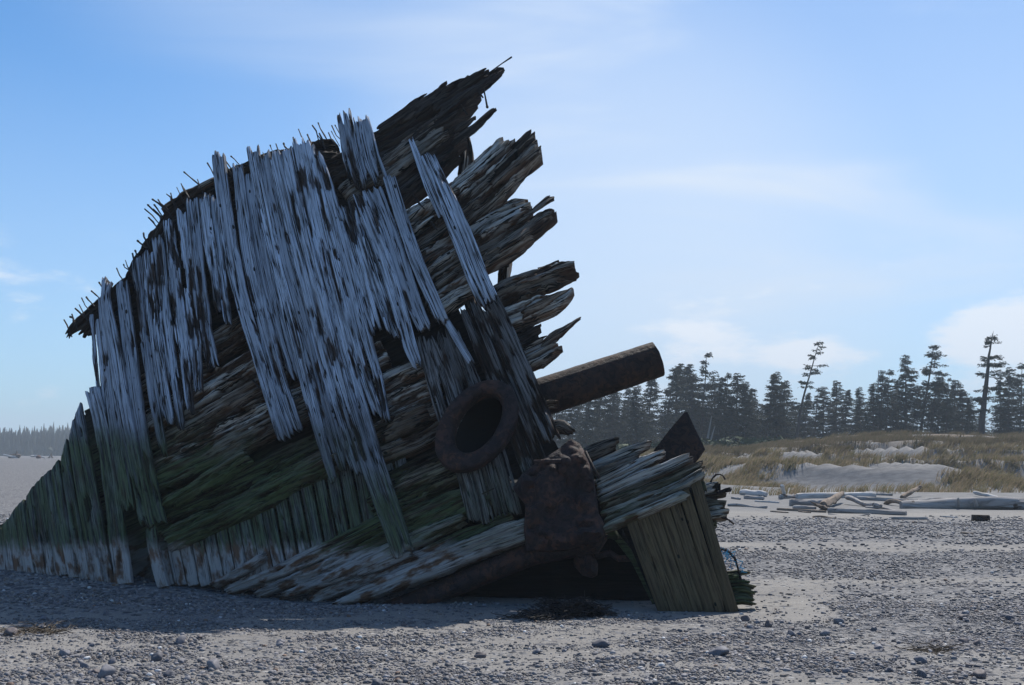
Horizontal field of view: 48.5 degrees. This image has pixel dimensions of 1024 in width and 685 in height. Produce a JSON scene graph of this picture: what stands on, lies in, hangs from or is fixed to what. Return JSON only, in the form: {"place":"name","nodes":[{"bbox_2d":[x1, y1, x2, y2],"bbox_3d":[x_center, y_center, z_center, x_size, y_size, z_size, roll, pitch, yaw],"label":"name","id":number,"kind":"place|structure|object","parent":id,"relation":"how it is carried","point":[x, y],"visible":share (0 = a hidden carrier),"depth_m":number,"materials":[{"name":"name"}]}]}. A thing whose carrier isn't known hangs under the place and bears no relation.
{"place":"outdoors","nodes":[
{"label":"outdoors","id":0,"kind":"place"},
{"bbox_2d":[0,434,1023,684],"bbox_3d":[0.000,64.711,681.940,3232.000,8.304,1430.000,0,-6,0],"label":"beach","id":1,"kind":"structure","parent":0,"point":[20,476],"depth_m":11.72,"materials":[{"name":"sand"}]},
{"bbox_2d":[4,627,17,635],"bbox_3d":[-4.440,2.574,10.083,0.161,0.098,0.104,-5,-2,42],"label":"cobble","id":2,"kind":"object","parent":1,"relation":"on","point":[9,631],"visible":0.8,"depth_m":10.04,"materials":[{"name":"stone"}]},
{"bbox_2d":[0,423,70,455],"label":"distant wood","id":3,"kind":"object","parent":1,"relation":"on","point":[48,442],"visible":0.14,"depth_m":414.95,"materials":[{"name":"green wood"}]},
{"bbox_2d":[0,618,77,636],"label":"seaweed clump","id":4,"kind":"object","parent":1,"relation":"on","point":[33,630],"visible":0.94,"depth_m":10.22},
{"bbox_2d":[59,650,70,655],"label":"cobble","id":5,"kind":"object","parent":1,"relation":"on","point":[65,652],"visible":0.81,"depth_m":9.09,"materials":[{"name":"stone"}]},
{"bbox_2d":[80,662,88,667],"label":"cobble","id":6,"kind":"object","parent":1,"relation":"on","point":[83,664],"visible":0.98,"depth_m":8.58,"materials":[{"name":"stone"}]},
{"bbox_2d":[98,664,115,677],"bbox_3d":[-2.960,2.414,8.287,0.117,0.130,0.164,13,-4,-31],"label":"cobble","id":7,"kind":"object","parent":1,"relation":"on","point":[106,670],"visible":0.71,"depth_m":8.23,"materials":[{"name":"stone"}]},
{"bbox_2d":[108,657,115,663],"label":"cobble","id":8,"kind":"object","parent":1,"relation":"on","point":[112,660],"visible":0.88,"depth_m":8.76,"materials":[{"name":"stone"}]},
{"bbox_2d":[151,652,162,660],"bbox_3d":[-2.776,2.471,8.892,0.098,0.101,0.108,2,-9,36],"label":"cobble","id":9,"kind":"object","parent":1,"relation":"on","point":[157,656],"visible":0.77,"depth_m":8.86,"materials":[{"name":"stone"}]},
{"bbox_2d":[163,670,174,676],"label":"cobble","id":10,"kind":"object","parent":1,"relation":"on","point":[168,673],"visible":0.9,"depth_m":8.26,"materials":[{"name":"stone"}]},
{"bbox_2d":[176,635,184,643],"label":"cobble","id":11,"kind":"object","parent":1,"relation":"on","point":[180,639],"visible":0.7,"depth_m":9.57,"materials":[{"name":"stone"}]},
{"bbox_2d":[207,659,220,669],"bbox_3d":[-2.233,2.436,8.533,0.093,0.113,0.156,-11,4,-22],"label":"cobble","id":12,"kind":"object","parent":1,"relation":"on","point":[214,664],"visible":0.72,"depth_m":8.51,"materials":[{"name":"stone"}]},
{"bbox_2d":[371,678,383,684],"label":"cobble","id":13,"kind":"object","parent":1,"relation":"on","point":[376,681],"visible":1,"depth_m":7.93,"materials":[{"name":"stone"}]},
{"bbox_2d":[0,56,756,612],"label":"shipwreck","id":14,"kind":"object","parent":1,"relation":"on","point":[310,378],"visible":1,"depth_m":13.32,"materials":[{"name":"grey wood"}]},
{"bbox_2d":[721,548,746,572],"bbox_3d":[2.292,2.311,11.995,0.358,0.314,0.173,0,-6,0],"label":"rope","id":15,"kind":"object","parent":14,"relation":"attached to","point":[727,554],"visible":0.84,"depth_m":11.97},
{"bbox_2d":[474,651,486,657],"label":"cobble","id":16,"kind":"object","parent":1,"relation":"on","point":[478,654],"visible":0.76,"depth_m":9.00,"materials":[{"name":"stone"}]},
{"bbox_2d":[0,591,1023,684],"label":"pebbles","id":17,"kind":"object","parent":1,"relation":"on","point":[932,676],"visible":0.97,"depth_m":9.32,"materials":[{"name":"stone"}]},
{"bbox_2d":[0,613,1023,684],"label":"grit","id":18,"kind":"object","parent":1,"relation":"on","point":[679,672],"visible":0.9,"depth_m":9.10,"materials":[{"name":"gravel"}]},
{"bbox_2d":[0,550,1023,610],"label":"shingle","id":19,"kind":"object","parent":1,"relation":"on","point":[894,564],"visible":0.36,"depth_m":14.20,"materials":[{"name":"gravel"}]},
{"bbox_2d":[0,514,1023,551],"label":"shingle","id":20,"kind":"object","parent":1,"relation":"on","point":[871,528],"visible":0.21,"depth_m":23.72,"materials":[{"name":"gravel"}]},
{"bbox_2d":[492,606,583,621],"bbox_3d":[0.277,2.654,11.169,0.972,0.102,0.712,0,-6,0],"label":"seaweed heap","id":21,"kind":"object","parent":1,"relation":"on","point":[534,615],"visible":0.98,"depth_m":11.07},
{"bbox_2d":[552,410,581,443],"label":"spruce tree","id":22,"kind":"object","parent":1,"relation":"on","point":[563,417],"visible":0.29,"depth_m":113.66,"materials":[{"name":"green plant"}]},
{"bbox_2d":[517,590,620,619],"bbox_3d":[0.571,2.623,11.425,1.037,0.222,0.885,0,-6,0],"label":"seaweed heap","id":23,"kind":"object","parent":1,"relation":"on","point":[574,605],"visible":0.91,"depth_m":11.31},
{"bbox_2d":[562,404,594,444],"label":"spruce tree","id":24,"kind":"object","parent":1,"relation":"on","point":[572,411],"visible":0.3,"depth_m":116.62,"materials":[{"name":"green plant"}]},
{"bbox_2d":[576,406,588,440],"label":"spruce tree","id":25,"kind":"object","parent":1,"relation":"on","point":[581,410],"visible":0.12,"depth_m":163.65,"materials":[{"name":"green plant"}]},
{"bbox_2d":[574,397,610,447],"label":"spruce tree","id":26,"kind":"object","parent":1,"relation":"on","point":[589,419],"visible":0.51,"depth_m":108.38,"materials":[{"name":"green plant"}]},
{"bbox_2d":[591,639,610,647],"bbox_3d":[0.757,2.527,9.527,0.173,0.090,0.135,-19,-12,31],"label":"cobble","id":27,"kind":"object","parent":1,"relation":"on","point":[603,643],"visible":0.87,"depth_m":9.48,"materials":[{"name":"stone"}]},
{"bbox_2d":[588,396,627,442],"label":"spruce tree","id":28,"kind":"object","parent":1,"relation":"on","point":[598,408],"visible":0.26,"depth_m":118.47,"materials":[{"name":"green plant"}]},
{"bbox_2d":[598,392,633,443],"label":"spruce tree","id":29,"kind":"object","parent":1,"relation":"on","point":[615,416],"visible":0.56,"depth_m":117.08,"materials":[{"name":"green plant"}]},
{"bbox_2d":[618,387,650,443],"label":"spruce tree","id":30,"kind":"object","parent":1,"relation":"on","point":[628,392],"visible":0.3,"depth_m":127.10,"materials":[{"name":"green plant"}]},
{"bbox_2d":[624,385,668,445],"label":"spruce tree","id":31,"kind":"object","parent":1,"relation":"on","point":[633,423],"visible":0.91,"depth_m":105.77,"materials":[{"name":"green plant"}]},
{"bbox_2d":[629,379,675,447],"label":"spruce tree","id":32,"kind":"object","parent":1,"relation":"on","point":[650,391],"visible":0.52,"depth_m":114.95,"materials":[{"name":"green plant"}]},
{"bbox_2d":[656,368,695,436],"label":"spruce tree","id":33,"kind":"object","parent":1,"relation":"on","point":[675,377],"visible":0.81,"depth_m":115.84,"materials":[{"name":"green plant"}]},
{"bbox_2d":[660,363,705,436],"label":"spruce tree","id":34,"kind":"object","parent":1,"relation":"on","point":[680,372],"visible":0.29,"depth_m":122.99,"materials":[{"name":"green plant"}]},
{"bbox_2d":[674,364,709,434],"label":"spruce tree","id":35,"kind":"object","parent":1,"relation":"on","point":[688,367],"visible":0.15,"depth_m":127.07,"materials":[{"name":"green plant"}]},
{"bbox_2d":[675,373,723,441],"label":"spruce tree","id":36,"kind":"object","parent":1,"relation":"on","point":[692,388],"visible":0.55,"depth_m":119.29,"materials":[{"name":"green plant"}]},
{"bbox_2d":[580,434,822,449],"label":"scrub","id":37,"kind":"object","parent":1,"relation":"on","point":[742,441],"visible":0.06,"depth_m":92.37,"materials":[{"name":"green plant"}]},
{"bbox_2d":[691,352,725,439],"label":"spruce tree","id":38,"kind":"object","parent":1,"relation":"on","point":[709,386],"visible":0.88,"depth_m":117.60,"materials":[{"name":"green plant"}]},
{"bbox_2d":[707,646,729,655],"bbox_3d":[1.634,2.460,9.023,0.183,0.097,0.181,-10,-12,7],"label":"cobble","id":39,"kind":"object","parent":1,"relation":"on","point":[721,650],"visible":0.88,"depth_m":8.97,"materials":[{"name":"stone"}]},
{"bbox_2d":[699,378,738,441],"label":"spruce tree","id":40,"kind":"object","parent":1,"relation":"on","point":[715,391],"visible":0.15,"depth_m":121.84,"materials":[{"name":"green plant"}]},
{"bbox_2d":[707,377,748,442],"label":"spruce tree","id":41,"kind":"object","parent":1,"relation":"on","point":[720,425],"visible":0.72,"depth_m":110.06,"materials":[{"name":"green plant"}]},
{"bbox_2d":[719,373,739,429],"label":"spruce tree","id":42,"kind":"object","parent":1,"relation":"on","point":[728,376],"visible":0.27,"depth_m":114.07,"materials":[{"name":"green plant"}]},
{"bbox_2d":[740,615,749,620],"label":"cobble","id":43,"kind":"object","parent":1,"relation":"on","point":[744,618],"visible":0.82,"depth_m":10.97,"materials":[{"name":"stone"}]},
{"bbox_2d":[721,373,773,440],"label":"spruce tree","id":44,"kind":"object","parent":1,"relation":"on","point":[736,391],"visible":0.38,"depth_m":111.72,"materials":[{"name":"green plant"}]},
{"bbox_2d":[727,503,767,507],"bbox_3d":[7.163,4.965,34.517,0.208,0.153,1.456,5,-8,-42],"label":"driftwood log","id":45,"kind":"object","parent":1,"relation":"on","point":[738,504],"visible":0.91,"depth_m":34.65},
{"bbox_2d":[739,489,767,496],"bbox_3d":[8.793,5.495,41.426,0.296,0.294,1.337,3,-6,-29],"label":"driftwood log","id":46,"kind":"object","parent":1,"relation":"on","point":[753,492],"visible":0.87,"depth_m":41.29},
{"bbox_2d":[744,495,764,499],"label":"driftwood log","id":47,"kind":"object","parent":1,"relation":"on","point":[754,497],"visible":0.99,"depth_m":39.36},
{"bbox_2d":[735,381,775,439],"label":"spruce tree","id":48,"kind":"object","parent":1,"relation":"on","point":[744,409],"visible":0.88,"depth_m":108.01,"materials":[{"name":"green plant"}]},
{"bbox_2d":[740,388,772,438],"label":"spruce tree","id":49,"kind":"object","parent":1,"relation":"on","point":[757,403],"visible":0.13,"depth_m":113.83,"materials":[{"name":"green plant"}]},
{"bbox_2d":[755,500,779,502],"bbox_3d":[8.449,5.279,37.713,0.079,0.084,1.130,3,-7,-30],"label":"driftwood stick","id":50,"kind":"object","parent":1,"relation":"on","point":[767,501],"visible":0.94,"depth_m":37.63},
{"bbox_2d":[764,620,771,626],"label":"cobble","id":51,"kind":"object","parent":1,"relation":"on","point":[768,623],"visible":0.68,"depth_m":10.55,"materials":[{"name":"stone"}]},
{"bbox_2d":[755,374,793,437],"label":"spruce tree","id":52,"kind":"object","parent":1,"relation":"on","point":[770,404],"visible":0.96,"depth_m":111.85,"materials":[{"name":"green plant"}]},
{"bbox_2d":[763,371,810,439],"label":"spruce tree","id":53,"kind":"object","parent":1,"relation":"on","point":[778,429],"visible":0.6,"depth_m":112.62,"materials":[{"name":"green plant"}]},
{"bbox_2d":[778,494,795,498],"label":"driftwood log","id":54,"kind":"object","parent":1,"relation":"on","point":[784,496],"visible":0.9,"depth_m":39.79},
{"bbox_2d":[780,484,785,493],"bbox_3d":[9.495,5.157,39.830,0.146,0.413,0.413,-3,-6,30],"label":"driftwood stick","id":55,"kind":"object","parent":54,"relation":"on","point":[782,489],"visible":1,"depth_m":39.76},
{"bbox_2d":[770,380,810,439],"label":"spruce tree","id":56,"kind":"object","parent":1,"relation":"on","point":[786,401],"visible":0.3,"depth_m":127.40,"materials":[{"name":"green plant"}]},
{"bbox_2d":[787,629,795,635],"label":"cobble","id":57,"kind":"object","parent":1,"relation":"on","point":[791,632],"visible":0.72,"depth_m":10.02,"materials":[{"name":"stone"}]},
{"bbox_2d":[777,508,826,512],"bbox_3d":[8.203,4.766,32.286,0.091,0.092,1.773,4,-7,-35],"label":"driftwood board","id":58,"kind":"object","parent":1,"relation":"on","point":[807,510],"visible":0.89,"depth_m":32.21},
{"bbox_2d":[791,403,813,436],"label":"spruce tree","id":59,"kind":"object","parent":1,"relation":"on","point":[802,422],"visible":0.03,"depth_m":132.31,"materials":[{"name":"green plant"}]},
{"bbox_2d":[792,505,815,508],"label":"driftwood log","id":60,"kind":"object","parent":1,"relation":"on","point":[802,507],"visible":0.85,"depth_m":33.63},
{"bbox_2d":[789,498,821,505],"bbox_3d":[9.139,4.987,35.330,1.028,0.287,0.282,0,-6,-4],"label":"driftwood log","id":61,"kind":"object","parent":1,"relation":"on","point":[792,502],"visible":0.56,"depth_m":35.22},
{"bbox_2d":[793,393,820,436],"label":"spruce tree","id":62,"kind":"object","parent":1,"relation":"on","point":[806,398],"visible":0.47,"depth_m":127.13,"materials":[{"name":"green plant"}]},
{"bbox_2d":[789,342,828,437],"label":"spruce tree","id":63,"kind":"object","parent":1,"relation":"on","point":[800,407],"visible":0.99,"depth_m":108.02,"materials":[{"name":"green plant"}]},
{"bbox_2d":[616,429,1023,495],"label":"beach grass","id":64,"kind":"structure","parent":1,"relation":"on","point":[993,476],"depth_m":56.17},
{"bbox_2d":[808,387,832,435],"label":"spruce tree","id":65,"kind":"object","parent":1,"relation":"on","point":[816,402],"visible":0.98,"depth_m":118.14,"materials":[{"name":"green plant"}]},
{"bbox_2d":[812,515,835,518],"bbox_3d":[7.936,4.422,28.785,0.141,0.073,0.870,3,-6,-26],"label":"driftwood stick","id":66,"kind":"object","parent":1,"relation":"on","point":[817,516],"visible":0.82,"depth_m":28.91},
{"bbox_2d":[819,630,829,635],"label":"cobble","id":67,"kind":"object","parent":1,"relation":"on","point":[825,632],"visible":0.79,"depth_m":10.08,"materials":[{"name":"stone"}]},
{"bbox_2d":[810,491,843,509],"bbox_3d":[9.773,4.877,35.147,0.596,0.424,5.398,-2,-6,20],"label":"driftwood stump","id":68,"kind":"object","parent":1,"relation":"on","point":[826,504],"visible":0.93,"depth_m":33.43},
{"bbox_2d":[810,387,848,437],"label":"spruce tree","id":69,"kind":"object","parent":1,"relation":"on","point":[828,409],"visible":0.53,"depth_m":122.74,"materials":[{"name":"green plant"}]},
{"bbox_2d":[795,492,876,498],"bbox_3d":[11.504,5.436,40.381,3.239,0.269,0.258,2,-6,-18],"label":"driftwood log","id":70,"kind":"object","parent":1,"relation":"on","point":[821,495],"visible":0.66,"depth_m":40.18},
{"bbox_2d":[833,618,843,623],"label":"cobble","id":71,"kind":"object","parent":1,"relation":"on","point":[837,620],"visible":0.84,"depth_m":10.80,"materials":[{"name":"stone"}]},
{"bbox_2d":[821,380,864,437],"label":"spruce tree","id":72,"kind":"object","parent":1,"relation":"on","point":[835,392],"visible":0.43,"depth_m":125.27,"materials":[{"name":"green plant"}]},
{"bbox_2d":[838,390,858,432],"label":"spruce tree","id":73,"kind":"object","parent":1,"relation":"on","point":[848,400],"visible":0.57,"depth_m":125.49,"materials":[{"name":"green plant"}]},
{"bbox_2d":[848,387,876,434],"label":"spruce tree","id":74,"kind":"object","parent":1,"relation":"on","point":[859,406],"visible":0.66,"depth_m":118.58,"materials":[{"name":"green plant"}]},
{"bbox_2d":[844,495,881,507],"bbox_3d":[10.792,4.886,34.798,0.297,0.325,3.349,0,-6,0],"label":"driftwood log","id":75,"kind":"object","parent":1,"relation":"on","point":[858,501],"visible":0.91,"depth_m":35.24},
{"bbox_2d":[827,507,906,514],"bbox_3d":[9.605,4.598,30.837,2.192,0.198,0.178,-5,-7,41],"label":"driftwood log","id":76,"kind":"object","parent":1,"relation":"on","point":[866,511],"visible":0.9,"depth_m":30.76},
{"bbox_2d":[857,382,895,432],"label":"spruce tree","id":77,"kind":"object","parent":1,"relation":"on","point":[873,401],"visible":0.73,"depth_m":110.76,"materials":[{"name":"green plant"}]},
{"bbox_2d":[874,644,883,648],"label":"cobble","id":78,"kind":"object","parent":1,"relation":"on","point":[877,646],"visible":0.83,"depth_m":9.37,"materials":[{"name":"stone"}]},
{"bbox_2d":[865,506,894,509],"bbox_3d":[10.797,4.824,32.980,0.157,0.109,2.675,0,-6,-3],"label":"driftwood stick","id":79,"kind":"object","parent":1,"relation":"on","point":[885,508],"visible":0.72,"depth_m":33.41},
{"bbox_2d":[876,493,892,495],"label":"driftwood log","id":80,"kind":"object","parent":1,"relation":"on","point":[885,494],"visible":0.71,"depth_m":41.75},
{"bbox_2d":[856,496,915,500],"bbox_3d":[12.653,5.316,38.515,0.174,0.182,2.210,5,-7,-39],"label":"driftwood log","id":81,"kind":"object","parent":1,"relation":"on","point":[873,498],"visible":0.55,"depth_m":38.71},
{"bbox_2d":[869,370,904,431],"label":"spruce tree","id":82,"kind":"object","parent":1,"relation":"on","point":[882,378],"visible":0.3,"depth_m":113.76,"materials":[{"name":"green plant"}]},
{"bbox_2d":[881,369,905,430],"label":"spruce tree","id":83,"kind":"object","parent":1,"relation":"on","point":[886,388],"visible":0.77,"depth_m":111.89,"materials":[{"name":"green plant"}]},
{"bbox_2d":[883,499,908,504],"bbox_3d":[11.950,4.953,35.215,0.233,0.302,2.740,0,-6,4],"label":"driftwood branch","id":84,"kind":"object","parent":1,"relation":"on","point":[889,501],"visible":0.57,"depth_m":35.85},
{"bbox_2d":[889,379,923,430],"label":"spruce tree","id":85,"kind":"object","parent":1,"relation":"on","point":[899,390],"visible":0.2,"depth_m":126.00,"materials":[{"name":"green plant"}]},
{"bbox_2d":[891,517,927,519],"bbox_3d":[9.853,4.364,28.198,0.908,0.100,0.100,0,-6,-3],"label":"driftwood stick","id":86,"kind":"object","parent":1,"relation":"on","point":[909,518],"visible":0.84,"depth_m":28.16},
{"bbox_2d":[900,485,922,498],"bbox_3d":[14.285,5.343,40.674,0.180,0.457,2.121,-4,-7,37],"label":"driftwood log","id":87,"kind":"object","parent":1,"relation":"on","point":[909,492],"visible":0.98,"depth_m":40.41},
{"bbox_2d":[887,355,947,433],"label":"spruce tree","id":88,"kind":"object","parent":1,"relation":"on","point":[908,400],"visible":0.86,"depth_m":111.27,"materials":[{"name":"green plant"}]},
{"bbox_2d":[913,656,926,663],"bbox_3d":[3.159,2.454,8.784,0.104,0.082,0.107,8,11,38],"label":"cobble","id":89,"kind":"object","parent":1,"relation":"on","point":[922,659],"visible":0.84,"depth_m":8.75,"materials":[{"name":"stone"}]},
{"bbox_2d":[917,669,926,677],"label":"cobble","id":90,"kind":"object","parent":1,"relation":"on","point":[921,673],"visible":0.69,"depth_m":8.11,"materials":[{"name":"stone"}]},
{"bbox_2d":[888,637,969,656],"bbox_3d":[3.439,2.473,9.307,0.651,0.115,0.608,0,-6,0],"label":"seaweed clump","id":91,"kind":"object","parent":1,"relation":"on","point":[936,651],"visible":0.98,"depth_m":9.30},
{"bbox_2d":[912,345,955,429],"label":"spruce tree","id":92,"kind":"object","parent":1,"relation":"on","point":[934,356],"visible":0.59,"depth_m":112.10,"materials":[{"name":"green plant"}]},
{"bbox_2d":[922,371,959,432],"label":"spruce tree","id":93,"kind":"object","parent":1,"relation":"on","point":[936,404],"visible":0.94,"depth_m":109.47,"materials":[{"name":"green plant"}]},
{"bbox_2d":[925,377,959,433],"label":"spruce tree","id":94,"kind":"object","parent":1,"relation":"on","point":[936,429],"visible":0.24,"depth_m":120.10,"materials":[{"name":"green plant"}]},
{"bbox_2d":[939,378,962,432],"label":"spruce tree","id":95,"kind":"object","parent":1,"relation":"on","point":[946,417],"visible":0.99,"depth_m":107.87,"materials":[{"name":"green plant"}]},
{"bbox_2d":[899,496,1023,509],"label":"driftwood log","id":96,"kind":"object","parent":1,"relation":"on","point":[999,503],"visible":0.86,"depth_m":33.27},
{"bbox_2d":[958,638,968,642],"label":"cobble","id":97,"kind":"object","parent":1,"relation":"on","point":[963,640],"visible":0.82,"depth_m":9.79,"materials":[{"name":"stone"}]},
{"bbox_2d":[939,380,989,431],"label":"spruce tree","id":98,"kind":"object","parent":1,"relation":"on","point":[959,385],"visible":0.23,"depth_m":126.10,"materials":[{"name":"green plant"}]},
{"bbox_2d":[951,389,985,433],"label":"spruce tree","id":99,"kind":"object","parent":1,"relation":"on","point":[962,395],"visible":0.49,"depth_m":111.97,"materials":[{"name":"green plant"}]},
{"bbox_2d":[962,396,993,434],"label":"spruce tree","id":100,"kind":"object","parent":1,"relation":"on","point":[970,417],"visible":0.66,"depth_m":107.30,"materials":[{"name":"green plant"}]},
{"bbox_2d":[972,669,986,678],"bbox_3d":[3.353,2.385,8.161,0.093,0.076,0.129,-13,-13,-12],"label":"cobble","id":101,"kind":"object","parent":1,"relation":"on","point":[980,673],"visible":0.79,"depth_m":8.13,"materials":[{"name":"stone"}]},
{"bbox_2d":[971,515,989,520],"bbox_3d":[11.239,4.218,27.285,0.401,0.172,0.191,1,-6,3],"label":"timber block","id":102,"kind":"object","parent":1,"relation":"on","point":[980,517],"depth_m":27.20,"materials":[{"name":"brown wood"}]},
{"bbox_2d":[973,491,994,496],"bbox_3d":[16.871,5.418,40.487,0.142,0.246,1.475,1,-6,-9],"label":"driftwood stick","id":103,"kind":"object","parent":1,"relation":"on","point":[978,493],"visible":0.73,"depth_m":40.65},
{"bbox_2d":[970,331,1008,433],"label":"spruce tree","id":104,"kind":"object","parent":1,"relation":"on","point":[982,401],"visible":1,"depth_m":95.96,"materials":[{"name":"green plant"}]},
{"bbox_2d":[988,376,1023,433],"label":"spruce tree","id":105,"kind":"object","parent":1,"relation":"on","point":[995,419],"visible":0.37,"depth_m":120.25,"materials":[{"name":"green plant"}]},
{"bbox_2d":[991,367,1023,434],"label":"spruce tree","id":106,"kind":"object","parent":1,"relation":"on","point":[1010,383],"visible":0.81,"depth_m":118.41,"materials":[{"name":"green plant"}]},
{"bbox_2d":[1005,614,1013,619],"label":"cobble","id":107,"kind":"object","parent":1,"relation":"on","point":[1008,617],"visible":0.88,"depth_m":11.05,"materials":[{"name":"stone"}]},
{"bbox_2d":[1010,363,1023,423],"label":"spruce tree","id":108,"kind":"object","parent":1,"relation":"on","point":[1021,376],"visible":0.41,"depth_m":123.80,"materials":[{"name":"green plant"}]},
{"bbox_2d":[0,0,1023,438],"label":"sky","id":109,"kind":"structure","parent":0,"point":[751,184],"materials":[{"name":"blue"}]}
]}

